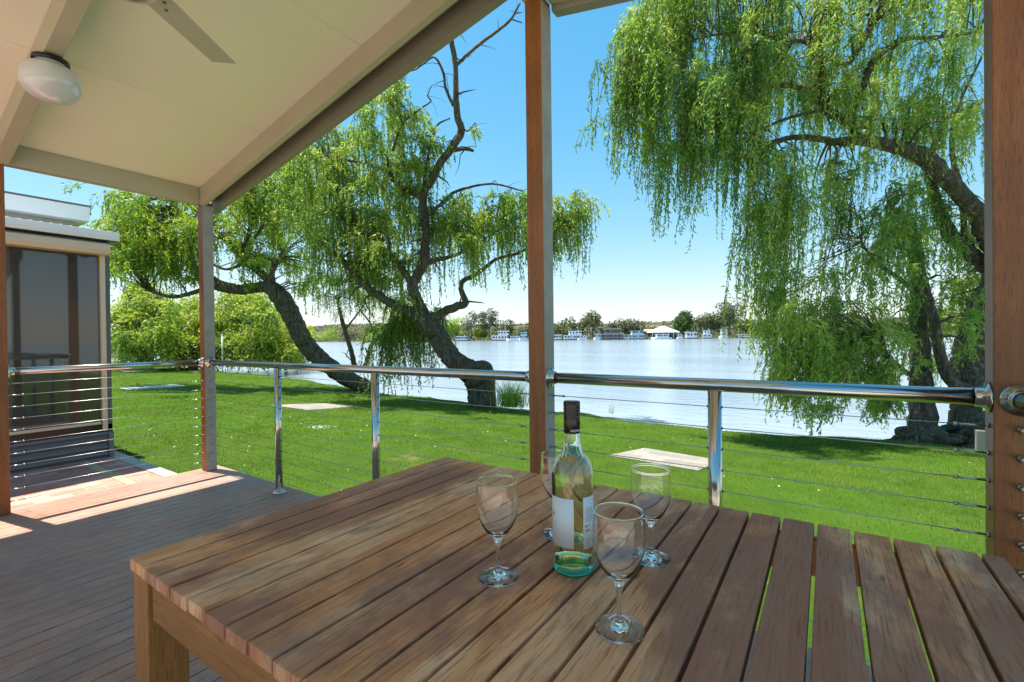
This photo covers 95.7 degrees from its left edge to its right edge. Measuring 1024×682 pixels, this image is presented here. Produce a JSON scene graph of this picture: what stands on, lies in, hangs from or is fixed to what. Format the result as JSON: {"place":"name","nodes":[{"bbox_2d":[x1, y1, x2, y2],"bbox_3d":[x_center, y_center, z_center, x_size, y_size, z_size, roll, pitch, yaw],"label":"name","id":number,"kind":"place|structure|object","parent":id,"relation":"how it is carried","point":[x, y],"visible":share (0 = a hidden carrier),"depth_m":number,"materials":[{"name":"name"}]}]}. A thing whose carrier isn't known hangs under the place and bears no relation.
{"place":"outdoors","nodes":[
{"label":"outdoors","id":0,"kind":"place"},
{"bbox_2d":[10,457,160,508],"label":"brick path","id":1,"kind":"structure","parent":0,"point":[56,475],"depth_m":4.37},
{"bbox_2d":[5,191,119,473],"bbox_3d":[-7.524,-0.161,3.834,3.685,3.037,5.896,0,1,34],"label":"cabin","id":2,"kind":"object","parent":1,"relation":"on","point":[58,282],"visible":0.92,"depth_m":5.59,"materials":[{"name":"paint"}]},
{"bbox_2d":[78,460,136,484],"bbox_3d":[-6.074,1.403,6.008,7.185,0.163,0.074,0,1,34],"label":"paving band","id":3,"kind":"object","parent":1,"relation":"on","point":[110,474],"depth_m":4.58,"materials":[{"name":"beige concrete"}]},
{"bbox_2d":[4,0,983,326],"label":"sky","id":4,"kind":"structure","parent":0,"point":[631,276],"materials":[{"name":"blue"}]},
{"bbox_2d":[111,336,953,439],"bbox_3d":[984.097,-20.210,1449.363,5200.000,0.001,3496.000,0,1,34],"label":"river","id":5,"kind":"structure","parent":0,"point":[697,358],"depth_m":23.85,"materials":[{"name":"liquid"}]},
{"bbox_2d":[195,280,289,373],"bbox_3d":[-17.193,-0.512,29.829,5.367,6.946,9.358,-1,0,-26],"label":"willow shrub","id":6,"kind":"object","parent":5,"relation":"on","point":[257,313],"visible":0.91,"depth_m":28.12,"materials":[{"name":"green plant"}]},
{"bbox_2d":[260,318,319,370],"bbox_3d":[-15.906,0.082,32.123,9.838,4.317,4.606,0,1,44],"label":"willow shrub","id":7,"kind":"object","parent":5,"relation":"on","point":[288,351],"visible":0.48,"depth_m":29.88,"materials":[{"name":"green plant"}]},
{"bbox_2d":[454,336,468,340],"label":"barge","id":8,"kind":"object","parent":5,"relation":"on","point":[459,338],"visible":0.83,"depth_m":332.21,"materials":[{"name":"white glass"}]},
{"bbox_2d":[491,331,508,340],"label":"houseboat","id":9,"kind":"object","parent":5,"relation":"on","point":[502,336],"visible":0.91,"depth_m":319.09,"materials":[{"name":"white glass"}]},
{"bbox_2d":[506,336,519,340],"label":"motor cruiser","id":10,"kind":"object","parent":5,"relation":"on","point":[514,338],"visible":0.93,"depth_m":314.85,"materials":[{"name":"white glass"}]},
{"bbox_2d":[518,332,527,340],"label":"motor cruiser","id":11,"kind":"object","parent":5,"relation":"on","point":[523,335],"visible":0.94,"depth_m":312.57,"materials":[{"name":"white glass"}]},
{"bbox_2d":[554,333,562,339],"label":"houseboat","id":12,"kind":"object","parent":5,"relation":"on","point":[558,337],"visible":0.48,"depth_m":301.40,"materials":[{"name":"white glass"}]},
{"bbox_2d":[563,331,584,339],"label":"houseboat","id":13,"kind":"object","parent":5,"relation":"on","point":[573,335],"visible":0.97,"depth_m":295.20,"materials":[{"name":"white glass"}]},
{"bbox_2d":[577,334,587,339],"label":"motor cruiser","id":14,"kind":"object","parent":5,"relation":"on","point":[582,338],"visible":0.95,"depth_m":293.81,"materials":[{"name":"white glass"}]},
{"bbox_2d":[593,333,600,339],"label":"motor cruiser","id":15,"kind":"object","parent":5,"relation":"on","point":[597,336],"visible":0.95,"depth_m":294.10,"materials":[{"name":"white glass"}]},
{"bbox_2d":[600,329,625,339],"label":"houseboat","id":16,"kind":"object","parent":5,"relation":"on","point":[611,334],"visible":0.97,"depth_m":293.06,"materials":[{"name":"grey paint"}]},
{"bbox_2d":[627,330,646,339],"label":"houseboat","id":17,"kind":"object","parent":5,"relation":"on","point":[636,334],"visible":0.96,"depth_m":293.06,"materials":[{"name":"white glass"}]},
{"bbox_2d":[650,334,671,338],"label":"motor cruiser","id":18,"kind":"object","parent":5,"relation":"on","point":[662,336],"visible":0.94,"depth_m":293.07,"materials":[{"name":"white glass"}]},
{"bbox_2d":[646,326,678,338],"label":"pavilion","id":19,"kind":"structure","parent":5,"relation":"on","point":[672,333],"depth_m":301.98,"materials":[{"name":"white paint"}]},
{"bbox_2d":[684,332,698,338],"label":"houseboat","id":20,"kind":"object","parent":5,"relation":"on","point":[690,335],"visible":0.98,"depth_m":293.57,"materials":[{"name":"white glass"}]},
{"bbox_2d":[701,330,711,338],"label":"houseboat","id":21,"kind":"object","parent":5,"relation":"on","point":[706,334],"visible":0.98,"depth_m":293.95,"materials":[{"name":"white glass"}]},
{"bbox_2d":[718,329,728,337],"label":"motor cruiser","id":22,"kind":"object","parent":5,"relation":"on","point":[725,334],"visible":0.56,"depth_m":293.99,"materials":[{"name":"white glass"}]},
{"bbox_2d":[737,334,756,337],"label":"houseboat","id":23,"kind":"object","parent":5,"relation":"on","point":[745,335],"visible":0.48,"depth_m":293.25,"materials":[{"name":"white glass"}]},
{"bbox_2d":[111,361,985,680],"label":"lawn","id":24,"kind":"structure","parent":0,"point":[849,519],"depth_m":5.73,"materials":[{"name":"plant"}]},
{"bbox_2d":[111,326,159,357],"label":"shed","id":25,"kind":"structure","parent":24,"relation":"on","point":[122,354],"depth_m":44.01,"materials":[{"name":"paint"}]},
{"bbox_2d":[119,369,159,372],"bbox_3d":[-21.280,1.708,26.321,2.800,0.163,1.800,0,1,34],"label":"sand patch","id":26,"kind":"object","parent":24,"relation":"on","point":[136,370],"visible":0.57,"depth_m":26.16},
{"bbox_2d":[113,450,176,476],"bbox_3d":[-5.905,1.398,6.257,7.185,0.165,0.117,0,1,34],"label":"path edge","id":27,"kind":"object","parent":24,"relation":"on","point":[133,461],"depth_m":4.86,"materials":[{"name":"grey concrete"}]},
{"bbox_2d":[120,384,185,389],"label":"stone slab","id":28,"kind":"structure","parent":24,"relation":"on","point":[152,387],"depth_m":15.25,"materials":[{"name":"concrete"}]},
{"bbox_2d":[110,275,197,370],"bbox_3d":[-22.631,-0.774,28.649,5.104,6.778,12.354,-1,1,-37],"label":"willow shrub","id":29,"kind":"object","parent":24,"relation":"on","point":[143,317],"visible":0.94,"depth_m":26.33,"materials":[{"name":"green plant"}]},
{"bbox_2d":[155,294,234,371],"bbox_3d":[-21.126,-0.145,30.801,5.112,6.516,9.262,-1,1,-36],"label":"willow shrub","id":30,"kind":"object","parent":24,"relation":"on","point":[193,341],"visible":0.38,"depth_m":29.08,"materials":[{"name":"green plant"}]},
{"bbox_2d":[58,152,370,391],"bbox_3d":[-9.990,-2.769,16.327,6.533,9.471,9.738,1,1,71],"label":"willow tree","id":31,"kind":"object","parent":24,"relation":"on","point":[140,255],"visible":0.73,"depth_m":15.60,"materials":[{"name":"green plant"}]},
{"bbox_2d":[221,334,222,371],"bbox_3d":[-16.396,0.765,26.238,0.092,2.310,0.092,-1,0,12],"label":"marker pole","id":32,"kind":"object","parent":24,"relation":"on","point":[222,347],"visible":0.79,"depth_m":26.22,"materials":[{"name":"white paint"}]},
{"bbox_2d":[271,403,358,409],"bbox_3d":[-4.673,1.570,10.994,1.400,0.183,1.400,0,1,34],"label":"paver pad","id":33,"kind":"object","parent":24,"relation":"on","point":[317,406],"visible":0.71,"depth_m":10.87,"materials":[{"name":"beige concrete"}]},
{"bbox_2d":[312,285,417,364],"bbox_3d":[-4.466,-0.466,15.185,4.413,2.849,2.991,0,1,34],"label":"willow sapling","id":34,"kind":"object","parent":24,"relation":"on","point":[348,341],"visible":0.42,"depth_m":14.97,"materials":[{"name":"green plant"}]},
{"bbox_2d":[265,1,611,407],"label":"willow tree","id":35,"kind":"object","parent":24,"relation":"on","point":[367,262],"visible":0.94,"depth_m":11.90,"materials":[{"name":"green plant"}]},
{"bbox_2d":[487,381,528,408],"bbox_3d":[-0.084,1.236,11.275,1.517,0.698,1.038,0,1,34],"label":"sedge clump","id":36,"kind":"object","parent":24,"relation":"on","point":[509,400],"visible":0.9,"depth_m":11.10,"materials":[{"name":"green plant"}]},
{"bbox_2d":[113,396,969,508],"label":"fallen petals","id":37,"kind":"object","parent":24,"relation":"on","point":[423,425],"visible":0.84,"depth_m":7.52,"materials":[{"name":"plant"}]},
{"bbox_2d":[608,448,707,470],"bbox_3d":[1.936,1.498,5.821,1.131,0.151,0.897,0,1,42],"label":"paver pad","id":38,"kind":"object","parent":24,"relation":"on","point":[662,456],"visible":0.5,"depth_m":5.81,"materials":[{"name":"beige concrete"}]},
{"bbox_2d":[975,430,984,450],"bbox_3d":[7.171,1.554,7.069,0.150,0.380,0.100,0,1,34],"label":"electrical box","id":39,"kind":"object","parent":24,"relation":"on","point":[980,440],"visible":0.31,"depth_m":7.05,"materials":[{"name":"green"}]},
{"bbox_2d":[239,318,959,336],"bbox_3d":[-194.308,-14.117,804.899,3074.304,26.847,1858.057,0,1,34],"label":"hills","id":40,"kind":"structure","parent":0,"point":[656,324],"depth_m":561.39,"materials":[{"name":"green plant"}]},
{"bbox_2d":[308,316,959,334],"bbox_3d":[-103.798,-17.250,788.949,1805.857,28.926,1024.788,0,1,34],"label":"hillside scrub","id":41,"kind":"object","parent":40,"relation":"on","point":[525,324],"visible":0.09,"depth_m":592.97,"materials":[{"name":"green plant"}]},
{"bbox_2d":[316,330,955,341],"bbox_3d":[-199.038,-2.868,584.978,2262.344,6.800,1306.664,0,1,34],"label":"bank","id":42,"kind":"structure","parent":0,"point":[484,339],"depth_m":348.17,"materials":[{"name":"green plant"}]},
{"bbox_2d":[314,328,344,340],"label":"tree","id":43,"kind":"object","parent":42,"relation":"on","point":[328,333],"visible":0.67,"depth_m":442.71,"materials":[{"name":"green plant"}]},
{"bbox_2d":[332,322,371,339],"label":"tree","id":44,"kind":"object","parent":42,"relation":"on","point":[357,325],"visible":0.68,"depth_m":423.89,"materials":[{"name":"green plant"}]},
{"bbox_2d":[447,316,466,337],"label":"willow tree","id":45,"kind":"object","parent":42,"relation":"on","point":[453,321],"visible":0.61,"depth_m":355.26,"materials":[{"name":"green plant"}]},
{"bbox_2d":[460,310,480,337],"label":"gum tree","id":46,"kind":"object","parent":42,"relation":"on","point":[475,315],"visible":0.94,"depth_m":348.95,"materials":[{"name":"green plant"}]},
{"bbox_2d":[472,329,487,337],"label":"bush","id":47,"kind":"object","parent":42,"relation":"on","point":[477,334],"visible":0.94,"depth_m":344.66,"materials":[{"name":"green plant"}]},
{"bbox_2d":[477,308,499,337],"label":"gum tree","id":48,"kind":"object","parent":42,"relation":"on","point":[484,318],"visible":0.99,"depth_m":342.88,"materials":[{"name":"green plant"}]},
{"bbox_2d":[499,319,514,337],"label":"tree","id":49,"kind":"object","parent":42,"relation":"on","point":[505,328],"visible":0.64,"depth_m":336.98,"materials":[{"name":"green plant"}]},
{"bbox_2d":[512,325,528,336],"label":"tree","id":50,"kind":"object","parent":42,"relation":"on","point":[522,330],"visible":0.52,"depth_m":331.31,"materials":[{"name":"green plant"}]},
{"bbox_2d":[554,318,570,336],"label":"tree","id":51,"kind":"object","parent":42,"relation":"on","point":[557,330],"visible":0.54,"depth_m":320.58,"materials":[{"name":"green plant"}]},
{"bbox_2d":[562,317,583,335],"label":"tree","id":52,"kind":"object","parent":42,"relation":"on","point":[572,325],"visible":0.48,"depth_m":315.27,"materials":[{"name":"green plant"}]},
{"bbox_2d":[576,310,606,336],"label":"gum tree","id":53,"kind":"object","parent":42,"relation":"on","point":[593,321],"visible":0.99,"depth_m":312.53,"materials":[{"name":"green plant"}]},
{"bbox_2d":[237,324,955,339],"bbox_3d":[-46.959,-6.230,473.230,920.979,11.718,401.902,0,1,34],"label":"riverside scrub","id":54,"kind":"object","parent":42,"relation":"on","point":[713,332],"visible":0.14,"depth_m":331.00,"materials":[{"name":"green plant"}]},
{"bbox_2d":[603,321,619,333],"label":"tree","id":55,"kind":"object","parent":42,"relation":"on","point":[613,325],"visible":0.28,"depth_m":313.66,"materials":[{"name":"green plant"}]},
{"bbox_2d":[613,317,646,334],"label":"tree","id":56,"kind":"object","parent":42,"relation":"on","point":[628,327],"visible":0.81,"depth_m":311.05,"materials":[{"name":"green plant"}]},
{"bbox_2d":[316,332,955,341],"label":"waterline reeds","id":57,"kind":"object","parent":42,"relation":"on","point":[591,337],"visible":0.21,"depth_m":310.77,"materials":[{"name":"green plant"}]},
{"bbox_2d":[672,310,693,334],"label":"round tree","id":58,"kind":"object","parent":42,"relation":"on","point":[683,321],"visible":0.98,"depth_m":311.79,"materials":[{"name":"green plant"}]},
{"bbox_2d":[690,312,722,332],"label":"gum tree","id":59,"kind":"object","parent":42,"relation":"on","point":[705,321],"visible":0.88,"depth_m":312.14,"materials":[{"name":"green plant"}]},
{"bbox_2d":[710,296,749,334],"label":"gum tree","id":60,"kind":"object","parent":42,"relation":"on","point":[731,315],"visible":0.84,"depth_m":311.28,"materials":[{"name":"green plant"}]},
{"bbox_2d":[739,318,780,335],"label":"gum tree","id":61,"kind":"object","parent":42,"relation":"on","point":[753,324],"visible":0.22,"depth_m":311.24,"materials":[{"name":"green plant"}]},
{"bbox_2d":[574,0,984,449],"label":"willow tree","id":62,"kind":"object","parent":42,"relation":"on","point":[646,88],"visible":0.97,"depth_m":8.44,"materials":[{"name":"green plant"}]},
{"bbox_2d":[868,319,949,331],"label":"tree","id":63,"kind":"object","parent":42,"relation":"on","point":[905,324],"visible":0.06,"depth_m":322.95,"materials":[{"name":"green plant"}]},
{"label":"deck fascia","id":64,"kind":"structure","parent":0,"visible":0},
{"bbox_2d":[0,465,872,681],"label":"deck","id":65,"kind":"structure","parent":64,"relation":"on","point":[66,594],"depth_m":2.52,"materials":[{"name":"brown wood"}]},
{"bbox_2d":[205,357,529,495],"bbox_3d":[-1.314,0.655,3.254,3.451,1.031,0.100,0,1,34],"label":"railing","id":66,"kind":"object","parent":65,"relation":"on","point":[374,371],"visible":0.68,"depth_m":2.95,"materials":[{"name":"silver metal"}]},
{"bbox_2d":[0,0,1023,572],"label":"verandah","id":67,"kind":"object","parent":65,"relation":"on","point":[162,108],"visible":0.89,"depth_m":2.71,"materials":[{"name":"paint"}]},
{"bbox_2d":[17,51,82,105],"bbox_3d":[-2.421,-1.365,2.435,0.248,0.223,0.248,0,1,34],"label":"ceiling light","id":68,"kind":"object","parent":67,"relation":"attached to","point":[49,78],"visible":1,"depth_m":2.37,"materials":[{"name":"white glass"}]},
{"bbox_2d":[8,357,203,501],"bbox_3d":[-3.154,0.636,3.716,0.092,0.958,1.214,0,1,34],"label":"railing","id":69,"kind":"object","parent":67,"relation":"attached to","point":[12,371],"visible":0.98,"depth_m":3.60,"materials":[{"name":"silver metal"}]},
{"bbox_2d":[124,0,235,63],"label":"ceiling fan","id":70,"kind":"object","parent":67,"relation":"hanging from","point":[173,14],"visible":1,"depth_m":2.13,"materials":[{"name":"paint"}]},
{"bbox_2d":[130,457,1023,681],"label":"outdoor table","id":71,"kind":"object","parent":65,"relation":"on","point":[376,580],"visible":0.88,"depth_m":0.77,"materials":[{"name":"brown wood"}]},
{"bbox_2d":[476,474,518,587],"bbox_3d":[-0.026,0.336,0.831,0.076,0.175,0.076,0,1,34],"label":"wine glass","id":72,"kind":"object","parent":71,"relation":"on","point":[497,501],"visible":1,"depth_m":0.81,"materials":[{"name":"clear glass"}]},
{"bbox_2d":[541,450,560,539],"bbox_3d":[0.101,0.333,1.012,0.076,0.175,0.076,-1,0,-23],"label":"wine glass","id":73,"kind":"object","parent":71,"relation":"on","point":[548,458],"visible":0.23,"depth_m":0.99,"materials":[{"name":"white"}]},
{"bbox_2d":[552,400,593,576],"bbox_3d":[0.113,0.266,0.861,0.077,0.310,0.077,0,1,34],"label":"wine bottle","id":74,"kind":"object","parent":71,"relation":"on","point":[572,505],"visible":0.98,"depth_m":0.83,"materials":[{"name":"green glass"}]},
{"bbox_2d":[592,501,645,644],"bbox_3d":[0.157,0.335,0.680,0.076,0.175,0.076,0,1,42],"label":"wine glass","id":75,"kind":"object","parent":71,"relation":"on","point":[618,535],"visible":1,"depth_m":0.66,"materials":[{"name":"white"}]},
{"bbox_2d":[630,463,670,566],"bbox_3d":[0.268,0.332,0.895,0.076,0.175,0.076,-1,0,10],"label":"wine glass","id":76,"kind":"object","parent":71,"relation":"on","point":[650,486],"visible":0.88,"depth_m":0.87,"materials":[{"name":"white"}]},
{"bbox_2d":[545,368,993,681],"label":"railing","id":77,"kind":"object","parent":65,"relation":"on","point":[714,388],"visible":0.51,"depth_m":1.70,"materials":[{"name":"silver metal"}]},
{"bbox_2d":[999,384,1023,581],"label":"railing","id":78,"kind":"object","parent":65,"relation":"on","point":[1011,399],"visible":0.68,"depth_m":1.31,"materials":[{"name":"silver metal"}]}
]}

